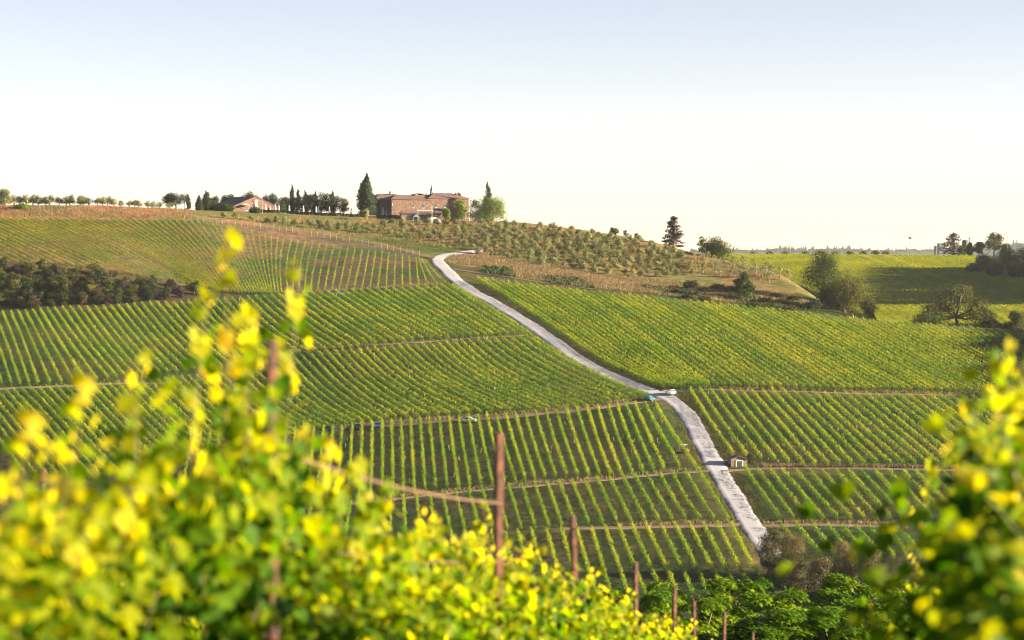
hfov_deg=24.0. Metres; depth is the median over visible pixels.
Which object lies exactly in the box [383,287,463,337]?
vine row
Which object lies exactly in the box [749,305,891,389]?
vine row
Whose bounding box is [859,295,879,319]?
broadleaf tree
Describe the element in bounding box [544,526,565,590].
vine row
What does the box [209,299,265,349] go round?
vine row
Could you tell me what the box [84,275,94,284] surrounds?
shrub
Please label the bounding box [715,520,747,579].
vine row
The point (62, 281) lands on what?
broadleaf tree
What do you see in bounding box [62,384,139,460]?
vine row
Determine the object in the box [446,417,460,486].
vine row
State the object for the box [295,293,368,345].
vine row
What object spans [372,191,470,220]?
stone villa
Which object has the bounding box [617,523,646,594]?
vine row
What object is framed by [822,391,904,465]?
vine row
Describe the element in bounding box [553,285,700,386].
vine row
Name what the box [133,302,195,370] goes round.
vine row
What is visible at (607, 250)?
olive tree
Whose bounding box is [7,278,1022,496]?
weed tufts
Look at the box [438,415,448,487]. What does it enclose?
vine row
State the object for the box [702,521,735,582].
vine row
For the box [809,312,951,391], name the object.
vine row
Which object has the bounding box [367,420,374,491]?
vine row
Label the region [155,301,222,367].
vine row
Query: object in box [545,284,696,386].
vine row
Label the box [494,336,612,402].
vine row
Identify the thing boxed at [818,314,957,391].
vine row
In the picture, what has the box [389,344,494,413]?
vine row
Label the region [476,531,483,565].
vine row
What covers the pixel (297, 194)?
conifer tree
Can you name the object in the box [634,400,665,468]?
vine row
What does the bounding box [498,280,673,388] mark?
vine row
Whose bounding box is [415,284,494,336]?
vine row
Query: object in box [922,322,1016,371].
vine row
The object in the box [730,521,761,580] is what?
vine row
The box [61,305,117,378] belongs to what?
vine row
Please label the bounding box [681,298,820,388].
vine row
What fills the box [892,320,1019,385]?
vine row
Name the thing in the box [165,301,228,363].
vine row
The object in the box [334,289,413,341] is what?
vine row
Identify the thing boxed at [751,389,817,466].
vine row
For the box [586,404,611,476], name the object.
vine row
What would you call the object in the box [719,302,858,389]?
vine row
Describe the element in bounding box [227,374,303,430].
vine row
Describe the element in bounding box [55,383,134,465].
vine row
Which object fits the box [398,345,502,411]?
vine row
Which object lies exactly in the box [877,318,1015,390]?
vine row
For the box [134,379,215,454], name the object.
vine row
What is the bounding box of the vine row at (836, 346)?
[772,307,913,391]
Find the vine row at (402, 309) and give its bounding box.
[366,288,449,338]
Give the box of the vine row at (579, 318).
[522,281,684,387]
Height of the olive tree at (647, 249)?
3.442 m
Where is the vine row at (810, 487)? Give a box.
[795,468,838,520]
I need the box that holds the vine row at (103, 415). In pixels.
[73,387,139,453]
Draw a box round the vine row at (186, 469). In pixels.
[183,428,192,478]
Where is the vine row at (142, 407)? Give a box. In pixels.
[115,379,197,458]
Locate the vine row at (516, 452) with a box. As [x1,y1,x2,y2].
[504,410,526,481]
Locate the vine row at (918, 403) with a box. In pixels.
[906,393,958,430]
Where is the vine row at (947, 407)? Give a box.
[927,392,976,428]
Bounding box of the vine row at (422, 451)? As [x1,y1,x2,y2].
[418,416,427,489]
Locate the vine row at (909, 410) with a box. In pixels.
[884,389,952,444]
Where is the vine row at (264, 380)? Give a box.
[253,368,331,425]
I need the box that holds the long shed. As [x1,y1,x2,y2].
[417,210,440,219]
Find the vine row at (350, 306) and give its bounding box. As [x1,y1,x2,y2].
[327,290,405,341]
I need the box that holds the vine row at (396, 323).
[343,290,423,339]
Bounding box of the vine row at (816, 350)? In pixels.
[742,306,881,390]
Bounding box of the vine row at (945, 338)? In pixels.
[915,322,1014,373]
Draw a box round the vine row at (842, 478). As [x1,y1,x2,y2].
[833,467,877,519]
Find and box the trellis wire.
[282,544,563,606]
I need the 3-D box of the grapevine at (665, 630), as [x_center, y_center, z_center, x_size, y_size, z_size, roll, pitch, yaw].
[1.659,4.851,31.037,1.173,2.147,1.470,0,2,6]
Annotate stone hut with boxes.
[726,455,746,466]
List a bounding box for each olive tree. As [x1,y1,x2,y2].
[9,195,20,204]
[20,194,30,203]
[29,194,36,204]
[32,195,43,204]
[44,195,55,204]
[55,197,62,204]
[61,196,71,204]
[64,194,75,204]
[76,194,85,204]
[84,197,93,204]
[94,197,100,204]
[99,196,107,204]
[104,196,111,204]
[110,198,117,205]
[135,200,141,206]
[231,212,239,218]
[273,215,280,221]
[282,216,289,223]
[290,218,297,225]
[308,221,316,227]
[344,221,350,228]
[354,224,361,230]
[365,226,373,232]
[418,230,426,236]
[422,225,430,231]
[426,232,433,239]
[432,217,439,225]
[438,234,445,240]
[451,224,460,231]
[459,224,467,230]
[461,228,469,235]
[467,235,477,242]
[476,228,484,233]
[482,244,491,253]
[483,235,491,241]
[485,218,492,225]
[493,231,501,238]
[494,220,503,226]
[497,248,505,256]
[501,238,509,244]
[504,229,513,235]
[510,238,520,246]
[510,244,519,250]
[518,247,525,254]
[521,222,527,229]
[522,233,530,239]
[526,248,534,255]
[526,254,533,260]
[529,230,536,237]
[529,241,537,249]
[533,226,541,234]
[534,234,542,241]
[535,250,544,256]
[535,257,544,263]
[539,231,546,238]
[540,244,548,250]
[547,222,558,229]
[547,231,557,236]
[548,246,556,253]
[548,256,557,262]
[550,239,558,245]
[551,235,561,240]
[555,241,564,249]
[561,231,570,237]
[563,245,571,250]
[564,240,573,246]
[566,257,574,264]
[568,248,575,255]
[569,261,576,268]
[574,228,583,234]
[574,245,584,253]
[575,257,585,263]
[576,233,584,239]
[577,260,587,269]
[578,241,585,249]
[582,249,591,256]
[583,235,591,243]
[587,258,593,265]
[590,264,597,271]
[591,238,599,245]
[591,260,601,267]
[592,235,601,241]
[592,255,600,261]
[594,248,601,255]
[599,242,607,251]
[599,250,608,258]
[602,261,611,268]
[604,268,611,274]
[605,239,612,246]
[605,248,612,256]
[606,231,613,238]
[613,249,621,256]
[613,262,621,270]
[616,240,623,246]
[621,259,631,268]
[622,250,629,256]
[626,256,633,263]
[631,238,639,245]
[631,264,640,270]
[635,234,643,241]
[635,247,645,253]
[637,270,644,276]
[644,246,650,253]
[648,240,655,246]
[648,249,657,257]
[652,260,659,265]
[654,256,663,261]
[654,270,661,276]
[660,261,669,268]
[661,269,670,276]
[663,253,671,259]
[669,264,677,272]
[670,244,677,253]
[673,261,684,268]
[674,268,680,275]
[675,249,685,258]
[682,262,692,269]
[697,261,706,271]
[711,261,719,271]
[731,257,739,267]
[752,263,759,273]
[759,265,765,276]
[765,270,772,281]
[776,265,782,277]
[784,269,791,280]
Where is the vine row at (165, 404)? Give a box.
[140,378,215,445]
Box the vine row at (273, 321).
[246,294,317,351]
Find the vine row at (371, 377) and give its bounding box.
[341,349,428,415]
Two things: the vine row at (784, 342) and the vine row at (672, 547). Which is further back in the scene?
the vine row at (784, 342)
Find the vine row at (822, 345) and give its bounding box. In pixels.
[756,307,897,390]
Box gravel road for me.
[431,249,780,562]
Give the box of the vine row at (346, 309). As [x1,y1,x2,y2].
[318,291,395,343]
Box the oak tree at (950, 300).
[918,281,994,325]
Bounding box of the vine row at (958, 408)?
[938,393,990,431]
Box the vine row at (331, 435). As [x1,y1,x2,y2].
[323,424,334,507]
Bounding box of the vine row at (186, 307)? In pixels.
[180,299,240,357]
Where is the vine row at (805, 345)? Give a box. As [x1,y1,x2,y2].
[734,304,875,389]
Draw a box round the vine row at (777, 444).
[730,387,791,462]
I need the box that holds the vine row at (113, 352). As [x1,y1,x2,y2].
[77,304,132,374]
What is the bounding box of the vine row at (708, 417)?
[689,386,733,455]
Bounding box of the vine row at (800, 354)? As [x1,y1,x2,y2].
[711,301,853,390]
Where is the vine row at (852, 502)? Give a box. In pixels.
[821,468,865,518]
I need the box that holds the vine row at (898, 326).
[884,319,1019,387]
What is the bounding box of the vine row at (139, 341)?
[110,304,167,372]
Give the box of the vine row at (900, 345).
[847,315,987,389]
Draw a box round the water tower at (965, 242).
[962,238,969,254]
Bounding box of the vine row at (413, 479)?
[408,416,416,492]
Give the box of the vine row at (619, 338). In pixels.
[536,283,692,386]
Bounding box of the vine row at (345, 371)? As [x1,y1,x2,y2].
[325,348,408,418]
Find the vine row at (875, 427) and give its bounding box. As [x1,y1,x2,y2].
[834,390,915,464]
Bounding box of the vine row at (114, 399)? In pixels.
[99,382,183,465]
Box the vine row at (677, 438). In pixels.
[654,401,697,469]
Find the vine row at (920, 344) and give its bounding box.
[869,318,1011,390]
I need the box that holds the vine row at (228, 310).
[216,298,279,350]
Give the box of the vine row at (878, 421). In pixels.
[843,390,926,464]
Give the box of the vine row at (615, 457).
[596,404,622,475]
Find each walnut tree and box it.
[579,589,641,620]
[595,579,692,626]
[638,589,732,636]
[653,623,749,639]
[691,576,773,637]
[698,615,817,639]
[717,577,809,628]
[732,606,869,639]
[749,586,860,639]
[796,573,884,630]
[796,605,906,639]
[839,578,912,632]
[859,603,922,633]
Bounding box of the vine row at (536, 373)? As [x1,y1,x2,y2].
[484,337,603,405]
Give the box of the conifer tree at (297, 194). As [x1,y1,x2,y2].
[295,189,301,213]
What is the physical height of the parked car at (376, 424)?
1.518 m
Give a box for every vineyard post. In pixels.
[40,469,46,529]
[265,341,278,639]
[490,434,503,639]
[570,515,582,601]
[632,562,637,636]
[672,586,676,632]
[692,601,696,636]
[721,612,725,639]
[751,632,754,639]
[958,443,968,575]
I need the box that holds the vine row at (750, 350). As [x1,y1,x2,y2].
[667,297,806,388]
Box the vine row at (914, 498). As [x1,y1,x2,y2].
[886,469,933,518]
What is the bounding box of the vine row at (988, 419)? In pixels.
[948,392,995,425]
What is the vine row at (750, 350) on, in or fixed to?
on the hills
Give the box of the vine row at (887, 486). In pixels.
[874,467,914,509]
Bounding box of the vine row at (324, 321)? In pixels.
[295,298,359,346]
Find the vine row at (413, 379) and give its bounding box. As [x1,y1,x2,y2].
[374,345,470,413]
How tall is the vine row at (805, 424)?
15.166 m
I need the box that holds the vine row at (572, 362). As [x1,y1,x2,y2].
[525,334,644,395]
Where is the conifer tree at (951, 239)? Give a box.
[937,232,967,255]
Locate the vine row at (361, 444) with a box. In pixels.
[356,421,363,500]
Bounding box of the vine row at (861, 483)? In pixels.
[845,467,891,518]
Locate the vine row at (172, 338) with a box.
[140,301,200,367]
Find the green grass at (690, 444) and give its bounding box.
[366,238,1023,555]
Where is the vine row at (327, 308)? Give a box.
[303,291,377,344]
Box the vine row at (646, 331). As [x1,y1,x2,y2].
[583,289,719,386]
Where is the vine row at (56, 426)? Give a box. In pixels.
[20,386,100,475]
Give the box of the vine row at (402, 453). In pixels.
[399,418,406,494]
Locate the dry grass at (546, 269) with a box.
[0,205,1007,527]
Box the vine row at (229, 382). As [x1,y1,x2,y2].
[220,372,297,432]
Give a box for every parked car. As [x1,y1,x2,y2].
[319,425,336,431]
[347,424,361,429]
[368,422,384,426]
[461,417,476,422]
[644,395,654,400]
[667,389,675,394]
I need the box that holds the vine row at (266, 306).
[254,294,325,350]
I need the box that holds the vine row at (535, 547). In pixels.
[529,527,546,577]
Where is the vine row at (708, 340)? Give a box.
[636,294,772,386]
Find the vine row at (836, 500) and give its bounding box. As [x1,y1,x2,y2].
[808,466,852,519]
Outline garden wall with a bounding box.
[368,215,399,218]
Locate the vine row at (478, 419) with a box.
[476,413,493,485]
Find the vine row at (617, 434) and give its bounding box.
[606,403,633,474]
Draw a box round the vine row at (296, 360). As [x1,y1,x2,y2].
[293,357,373,422]
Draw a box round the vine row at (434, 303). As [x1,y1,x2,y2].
[407,286,485,335]
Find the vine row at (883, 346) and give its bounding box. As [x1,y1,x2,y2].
[825,314,964,391]
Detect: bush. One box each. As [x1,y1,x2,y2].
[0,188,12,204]
[12,202,30,209]
[219,203,234,210]
[249,207,260,212]
[670,288,680,292]
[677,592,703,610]
[681,293,693,298]
[682,280,699,288]
[697,286,711,292]
[697,294,711,301]
[708,283,724,289]
[721,285,735,291]
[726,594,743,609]
[727,293,743,299]
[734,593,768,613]
[745,453,755,463]
[746,301,762,307]
[758,297,772,302]
[770,293,784,298]
[780,305,797,311]
[786,295,802,301]
[795,302,809,308]
[806,299,821,308]
[814,288,847,311]
[904,310,951,325]
[957,244,966,255]
[998,321,1013,328]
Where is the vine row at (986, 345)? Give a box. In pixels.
[945,324,1022,364]
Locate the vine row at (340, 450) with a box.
[335,423,344,486]
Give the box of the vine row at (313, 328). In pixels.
[270,293,343,349]
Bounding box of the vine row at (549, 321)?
[476,276,620,370]
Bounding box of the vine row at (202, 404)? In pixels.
[172,375,220,421]
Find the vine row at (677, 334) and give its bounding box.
[613,292,750,387]
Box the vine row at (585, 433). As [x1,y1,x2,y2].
[575,405,601,475]
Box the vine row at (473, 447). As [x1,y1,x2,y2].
[467,414,482,484]
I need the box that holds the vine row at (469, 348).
[459,339,578,406]
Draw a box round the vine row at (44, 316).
[39,308,85,376]
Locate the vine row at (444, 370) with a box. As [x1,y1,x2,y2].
[412,343,521,410]
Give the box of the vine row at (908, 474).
[900,469,940,512]
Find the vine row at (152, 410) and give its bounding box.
[124,380,198,451]
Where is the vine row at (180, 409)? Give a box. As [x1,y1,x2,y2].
[150,382,222,447]
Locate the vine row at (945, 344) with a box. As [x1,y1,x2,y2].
[900,320,1022,383]
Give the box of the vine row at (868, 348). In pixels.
[802,311,942,390]
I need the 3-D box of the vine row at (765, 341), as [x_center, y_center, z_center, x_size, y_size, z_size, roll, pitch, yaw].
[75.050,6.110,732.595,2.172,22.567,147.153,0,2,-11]
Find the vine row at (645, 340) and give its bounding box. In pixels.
[568,287,706,387]
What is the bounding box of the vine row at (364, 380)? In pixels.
[333,349,418,417]
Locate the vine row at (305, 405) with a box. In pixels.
[261,364,338,426]
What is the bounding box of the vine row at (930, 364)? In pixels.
[839,315,981,390]
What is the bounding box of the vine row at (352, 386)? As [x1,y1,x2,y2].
[318,350,396,419]
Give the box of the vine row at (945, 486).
[935,477,949,489]
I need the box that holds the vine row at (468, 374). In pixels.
[429,343,540,409]
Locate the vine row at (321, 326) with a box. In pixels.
[278,292,351,347]
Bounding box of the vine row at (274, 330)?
[240,297,309,352]
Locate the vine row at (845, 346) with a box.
[779,308,920,391]
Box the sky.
[0,0,1023,250]
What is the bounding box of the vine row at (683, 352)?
[590,289,727,386]
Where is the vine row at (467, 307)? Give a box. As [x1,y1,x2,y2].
[431,284,508,335]
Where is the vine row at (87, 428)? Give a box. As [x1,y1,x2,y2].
[46,384,112,456]
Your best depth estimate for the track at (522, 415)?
631.00 m
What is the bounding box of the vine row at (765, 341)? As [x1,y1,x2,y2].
[695,299,837,388]
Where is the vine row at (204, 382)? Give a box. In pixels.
[196,374,228,409]
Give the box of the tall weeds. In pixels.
[482,264,817,310]
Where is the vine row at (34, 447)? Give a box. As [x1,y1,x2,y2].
[0,400,57,473]
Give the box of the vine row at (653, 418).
[644,400,680,469]
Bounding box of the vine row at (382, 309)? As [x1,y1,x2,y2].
[351,289,433,340]
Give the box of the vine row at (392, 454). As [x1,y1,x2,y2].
[389,418,395,494]
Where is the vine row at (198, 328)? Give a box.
[172,300,233,359]
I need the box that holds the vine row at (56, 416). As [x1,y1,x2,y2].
[29,386,110,477]
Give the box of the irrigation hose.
[281,454,501,503]
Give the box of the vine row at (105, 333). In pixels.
[86,305,143,376]
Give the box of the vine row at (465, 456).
[457,415,472,486]
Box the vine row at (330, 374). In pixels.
[310,352,388,418]
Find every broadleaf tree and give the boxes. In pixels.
[6,272,21,295]
[57,276,71,291]
[83,280,95,299]
[209,195,219,209]
[277,196,290,209]
[278,201,286,209]
[291,193,311,213]
[305,193,318,211]
[312,192,330,212]
[323,194,340,212]
[338,198,349,212]
[361,208,368,218]
[442,208,450,220]
[452,200,467,221]
[466,199,482,220]
[475,194,507,220]
[609,227,618,234]
[696,236,705,251]
[699,236,736,259]
[732,271,756,298]
[800,249,843,303]
[821,267,870,315]
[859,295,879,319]
[964,242,973,255]
[964,263,981,273]
[974,241,985,256]
[975,253,997,271]
[975,310,1003,328]
[983,261,1007,275]
[984,232,1003,256]
[993,247,1017,269]
[1000,244,1011,251]
[1005,310,1023,329]
[1006,262,1023,279]
[1008,245,1023,267]
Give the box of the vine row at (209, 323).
[187,299,243,354]
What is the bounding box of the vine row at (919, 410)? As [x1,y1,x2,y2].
[895,391,954,439]
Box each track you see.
[0,376,221,389]
[186,218,433,258]
[198,398,660,440]
[281,335,524,350]
[305,470,708,510]
[452,269,596,289]
[563,523,740,529]
[660,388,1002,396]
[721,467,954,471]
[761,523,908,528]
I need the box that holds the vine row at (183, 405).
[156,379,224,443]
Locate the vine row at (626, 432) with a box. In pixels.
[616,401,644,471]
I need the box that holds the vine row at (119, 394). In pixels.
[107,382,193,462]
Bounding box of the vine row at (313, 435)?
[306,424,315,508]
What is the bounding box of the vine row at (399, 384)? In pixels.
[358,347,450,415]
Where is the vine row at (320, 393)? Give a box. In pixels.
[288,362,364,422]
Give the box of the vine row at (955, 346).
[906,321,1018,380]
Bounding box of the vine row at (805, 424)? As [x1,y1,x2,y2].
[770,386,840,466]
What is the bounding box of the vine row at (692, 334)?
[628,293,765,387]
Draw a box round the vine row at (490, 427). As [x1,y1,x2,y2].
[485,411,505,481]
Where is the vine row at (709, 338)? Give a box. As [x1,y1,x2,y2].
[643,295,782,388]
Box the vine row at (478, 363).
[453,340,571,407]
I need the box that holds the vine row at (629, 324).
[574,288,710,387]
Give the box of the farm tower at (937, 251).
[934,243,945,254]
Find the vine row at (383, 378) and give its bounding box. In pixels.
[350,347,440,415]
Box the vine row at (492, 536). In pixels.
[489,528,493,544]
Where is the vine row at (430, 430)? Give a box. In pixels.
[426,417,437,487]
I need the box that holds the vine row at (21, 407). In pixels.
[3,387,71,469]
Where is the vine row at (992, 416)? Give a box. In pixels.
[959,394,998,421]
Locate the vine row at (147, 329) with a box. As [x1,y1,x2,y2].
[125,303,185,371]
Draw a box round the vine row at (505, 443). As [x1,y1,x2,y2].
[495,412,517,482]
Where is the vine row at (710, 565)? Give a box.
[686,520,719,580]
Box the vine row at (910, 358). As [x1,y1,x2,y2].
[831,315,973,391]
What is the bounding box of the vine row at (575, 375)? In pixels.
[509,336,629,400]
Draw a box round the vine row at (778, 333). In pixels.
[727,303,867,389]
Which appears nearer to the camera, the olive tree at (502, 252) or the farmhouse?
the olive tree at (502, 252)
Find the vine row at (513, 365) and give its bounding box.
[476,337,596,405]
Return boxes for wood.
[689,239,1023,252]
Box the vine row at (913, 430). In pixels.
[865,391,950,464]
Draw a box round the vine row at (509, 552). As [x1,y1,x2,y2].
[503,530,514,568]
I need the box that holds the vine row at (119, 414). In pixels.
[92,382,153,448]
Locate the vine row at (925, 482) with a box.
[913,470,945,501]
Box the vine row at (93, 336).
[69,305,125,378]
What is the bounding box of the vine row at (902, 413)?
[875,391,955,455]
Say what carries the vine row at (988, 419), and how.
on the hills
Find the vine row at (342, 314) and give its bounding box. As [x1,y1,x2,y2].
[309,290,386,342]
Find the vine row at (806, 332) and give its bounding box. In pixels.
[765,308,906,390]
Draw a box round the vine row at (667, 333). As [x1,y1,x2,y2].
[605,291,741,388]
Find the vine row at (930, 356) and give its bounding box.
[863,318,1000,392]
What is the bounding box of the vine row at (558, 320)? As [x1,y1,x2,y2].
[491,277,670,388]
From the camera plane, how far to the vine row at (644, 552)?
496.98 m
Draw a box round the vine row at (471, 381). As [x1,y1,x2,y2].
[420,342,531,411]
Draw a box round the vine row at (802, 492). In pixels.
[781,467,825,520]
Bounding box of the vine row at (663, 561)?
[645,522,681,589]
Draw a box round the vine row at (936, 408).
[916,392,979,438]
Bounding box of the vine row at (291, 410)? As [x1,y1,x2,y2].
[246,371,321,429]
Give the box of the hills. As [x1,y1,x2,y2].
[0,205,1023,627]
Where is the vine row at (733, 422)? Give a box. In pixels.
[709,388,761,459]
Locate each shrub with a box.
[0,256,8,266]
[0,273,6,281]
[0,280,5,289]
[1,288,18,302]
[5,297,14,304]
[13,264,21,272]
[13,296,27,306]
[19,275,35,289]
[20,287,31,300]
[22,270,35,278]
[22,284,35,292]
[23,260,38,274]
[26,292,35,302]
[27,295,40,308]
[32,273,41,284]
[33,290,45,301]
[36,259,46,268]
[40,283,50,294]
[42,268,56,280]
[44,277,52,285]
[46,298,55,306]
[47,264,61,275]
[49,280,60,294]
[54,290,70,305]
[59,267,67,274]
[59,286,72,297]
[68,294,77,303]
[70,273,81,284]
[72,266,78,274]
[72,287,81,297]
[75,291,89,304]
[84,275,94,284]
[86,261,99,274]
[86,271,95,280]
[91,289,104,301]
[92,271,107,285]
[99,269,114,279]
[100,286,109,296]
[102,295,113,304]
[104,278,115,292]
[113,286,123,297]
[113,295,121,303]
[115,279,130,292]
[119,276,130,287]
[126,284,138,294]
[129,293,138,302]
[134,275,145,283]
[134,277,146,288]
[138,283,150,294]
[142,278,154,288]
[143,289,156,300]
[149,274,158,283]
[150,285,162,298]
[161,290,170,298]
[162,285,170,292]
[164,278,176,290]
[170,286,184,297]
[186,280,198,293]
[754,528,788,581]
[767,529,808,580]
[781,577,823,602]
[805,554,837,588]
[824,538,858,579]
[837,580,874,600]
[850,551,884,587]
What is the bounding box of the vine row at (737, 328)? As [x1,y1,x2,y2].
[688,299,829,390]
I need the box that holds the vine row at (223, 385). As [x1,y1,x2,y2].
[219,378,291,437]
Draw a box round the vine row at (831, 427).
[792,389,865,464]
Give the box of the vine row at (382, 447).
[379,417,384,491]
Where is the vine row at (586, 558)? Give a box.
[576,523,597,587]
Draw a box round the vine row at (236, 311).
[224,296,294,355]
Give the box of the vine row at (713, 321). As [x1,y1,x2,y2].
[673,297,814,388]
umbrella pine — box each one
[160,191,190,208]
[219,194,233,202]
[240,191,256,196]
[261,192,279,205]
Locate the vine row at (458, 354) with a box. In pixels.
[445,339,561,409]
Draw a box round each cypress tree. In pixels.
[184,193,191,209]
[195,195,203,209]
[201,190,212,210]
[289,185,295,213]
[356,173,377,216]
[483,181,492,220]
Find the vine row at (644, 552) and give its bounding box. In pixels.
[629,521,663,586]
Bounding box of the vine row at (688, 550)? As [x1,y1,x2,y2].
[673,521,708,594]
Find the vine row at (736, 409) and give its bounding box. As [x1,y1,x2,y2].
[719,387,776,462]
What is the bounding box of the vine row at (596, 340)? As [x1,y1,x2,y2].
[506,280,677,387]
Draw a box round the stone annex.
[399,210,418,219]
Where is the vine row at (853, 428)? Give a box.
[812,390,892,464]
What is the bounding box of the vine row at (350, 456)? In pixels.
[344,423,354,504]
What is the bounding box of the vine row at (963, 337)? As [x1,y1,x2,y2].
[937,324,1023,370]
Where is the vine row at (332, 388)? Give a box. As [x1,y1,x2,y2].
[300,355,380,419]
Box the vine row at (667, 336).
[599,290,734,387]
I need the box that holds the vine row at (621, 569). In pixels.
[603,523,629,596]
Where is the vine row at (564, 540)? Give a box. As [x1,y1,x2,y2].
[558,525,580,594]
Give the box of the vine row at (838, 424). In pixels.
[802,390,879,464]
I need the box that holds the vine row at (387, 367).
[365,346,460,414]
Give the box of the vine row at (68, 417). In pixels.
[37,385,118,472]
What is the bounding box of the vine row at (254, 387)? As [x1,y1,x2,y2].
[242,375,312,429]
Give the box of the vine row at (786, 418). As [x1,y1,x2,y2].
[761,388,829,464]
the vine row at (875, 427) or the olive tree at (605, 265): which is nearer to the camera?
the vine row at (875, 427)
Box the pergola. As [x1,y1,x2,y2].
[433,208,451,221]
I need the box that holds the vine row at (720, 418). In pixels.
[698,386,746,455]
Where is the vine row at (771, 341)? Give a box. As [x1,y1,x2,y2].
[703,300,845,388]
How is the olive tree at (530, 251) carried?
on the hills
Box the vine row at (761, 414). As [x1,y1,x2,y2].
[740,388,805,466]
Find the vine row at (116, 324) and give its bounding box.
[101,304,159,371]
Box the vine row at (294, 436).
[291,425,297,441]
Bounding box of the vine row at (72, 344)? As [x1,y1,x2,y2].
[46,307,97,379]
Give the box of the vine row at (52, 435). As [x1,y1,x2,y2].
[13,387,90,477]
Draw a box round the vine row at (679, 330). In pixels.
[620,292,757,388]
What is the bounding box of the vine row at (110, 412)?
[91,392,145,451]
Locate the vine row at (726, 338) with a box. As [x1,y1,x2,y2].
[658,295,797,388]
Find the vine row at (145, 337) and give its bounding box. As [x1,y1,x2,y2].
[117,304,177,372]
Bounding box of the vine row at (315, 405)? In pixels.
[279,377,345,425]
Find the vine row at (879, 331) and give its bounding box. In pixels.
[854,316,992,387]
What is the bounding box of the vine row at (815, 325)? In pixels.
[787,310,926,389]
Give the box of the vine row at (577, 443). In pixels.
[565,406,589,475]
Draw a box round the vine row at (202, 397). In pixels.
[180,376,247,433]
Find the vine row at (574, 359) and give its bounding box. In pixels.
[530,333,647,394]
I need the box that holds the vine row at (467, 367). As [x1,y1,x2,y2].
[437,340,550,409]
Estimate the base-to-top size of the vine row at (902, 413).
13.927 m
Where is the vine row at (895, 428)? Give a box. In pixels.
[854,392,940,465]
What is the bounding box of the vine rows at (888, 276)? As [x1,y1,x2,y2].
[0,216,1023,560]
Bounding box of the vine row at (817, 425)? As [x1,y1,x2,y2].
[781,388,852,464]
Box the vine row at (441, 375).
[406,343,512,410]
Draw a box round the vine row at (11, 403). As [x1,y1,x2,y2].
[0,391,67,477]
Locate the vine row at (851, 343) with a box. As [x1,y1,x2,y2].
[794,310,934,390]
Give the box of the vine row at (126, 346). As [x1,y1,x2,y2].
[94,305,149,369]
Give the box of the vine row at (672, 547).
[659,523,694,593]
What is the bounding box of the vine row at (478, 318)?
[424,284,501,335]
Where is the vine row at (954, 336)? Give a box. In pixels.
[929,323,1023,369]
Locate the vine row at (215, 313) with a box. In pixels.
[201,298,264,357]
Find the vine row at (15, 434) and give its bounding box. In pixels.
[0,414,47,476]
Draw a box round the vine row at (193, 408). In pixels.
[164,377,213,425]
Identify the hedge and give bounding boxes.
[260,209,359,216]
[376,214,397,219]
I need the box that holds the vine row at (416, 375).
[382,345,481,412]
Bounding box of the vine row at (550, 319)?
[484,277,667,388]
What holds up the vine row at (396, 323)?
on the hills
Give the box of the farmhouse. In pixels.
[211,195,277,212]
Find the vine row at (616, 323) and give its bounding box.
[560,285,703,386]
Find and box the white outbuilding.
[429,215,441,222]
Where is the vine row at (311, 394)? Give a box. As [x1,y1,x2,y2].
[278,362,355,422]
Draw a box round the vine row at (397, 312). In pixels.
[359,289,442,338]
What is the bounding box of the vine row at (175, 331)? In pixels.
[149,301,197,356]
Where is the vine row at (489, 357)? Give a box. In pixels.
[468,339,586,407]
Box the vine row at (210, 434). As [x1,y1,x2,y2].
[201,429,212,499]
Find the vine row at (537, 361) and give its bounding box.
[501,335,619,399]
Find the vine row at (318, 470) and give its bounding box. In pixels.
[314,425,324,508]
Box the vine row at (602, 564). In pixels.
[589,525,611,589]
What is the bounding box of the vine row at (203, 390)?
[188,375,249,428]
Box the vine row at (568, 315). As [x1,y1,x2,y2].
[514,281,681,388]
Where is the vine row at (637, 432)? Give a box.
[624,400,655,471]
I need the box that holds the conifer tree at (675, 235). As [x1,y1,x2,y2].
[661,216,684,247]
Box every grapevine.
[0,365,230,639]
[0,401,192,639]
[0,499,95,639]
[66,298,302,639]
[86,566,133,637]
[103,259,383,639]
[120,226,356,639]
[180,586,201,638]
[183,619,202,632]
[189,618,230,635]
[266,431,428,639]
[281,480,447,639]
[366,508,495,639]
[367,514,511,639]
[405,518,538,639]
[419,540,548,639]
[439,499,588,639]
[479,540,588,639]
[517,566,587,639]
[525,563,626,639]
[546,563,627,639]
[569,593,630,639]
[589,592,641,639]
[591,584,653,639]
[591,590,664,639]
[591,603,645,639]
[619,588,693,639]
[630,615,667,639]
[632,615,657,639]
[656,619,685,639]
[658,614,697,639]
[668,628,681,639]
[775,373,1023,639]
[796,367,1023,639]
[830,507,943,639]
[850,520,985,639]
[856,570,950,639]
[860,443,1023,639]
[868,433,997,638]
[872,501,1023,639]
[879,555,935,630]
[884,539,950,626]
[887,569,940,639]
[931,361,1023,638]
[940,337,1023,636]
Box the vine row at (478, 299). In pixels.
[452,283,527,334]
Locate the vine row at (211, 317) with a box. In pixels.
[195,299,261,361]
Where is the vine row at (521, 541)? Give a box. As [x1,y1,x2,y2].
[516,529,532,574]
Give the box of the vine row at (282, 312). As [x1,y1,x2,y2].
[263,294,334,350]
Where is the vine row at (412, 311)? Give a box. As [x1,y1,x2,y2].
[375,287,458,338]
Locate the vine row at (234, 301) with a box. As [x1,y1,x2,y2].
[231,296,299,354]
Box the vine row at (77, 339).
[54,306,109,379]
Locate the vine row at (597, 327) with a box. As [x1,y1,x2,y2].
[529,283,688,386]
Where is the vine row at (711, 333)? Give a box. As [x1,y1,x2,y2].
[651,295,789,388]
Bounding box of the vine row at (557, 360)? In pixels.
[517,334,637,399]
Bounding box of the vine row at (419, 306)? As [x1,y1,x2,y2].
[391,286,471,336]
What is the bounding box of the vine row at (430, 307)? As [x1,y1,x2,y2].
[398,286,478,336]

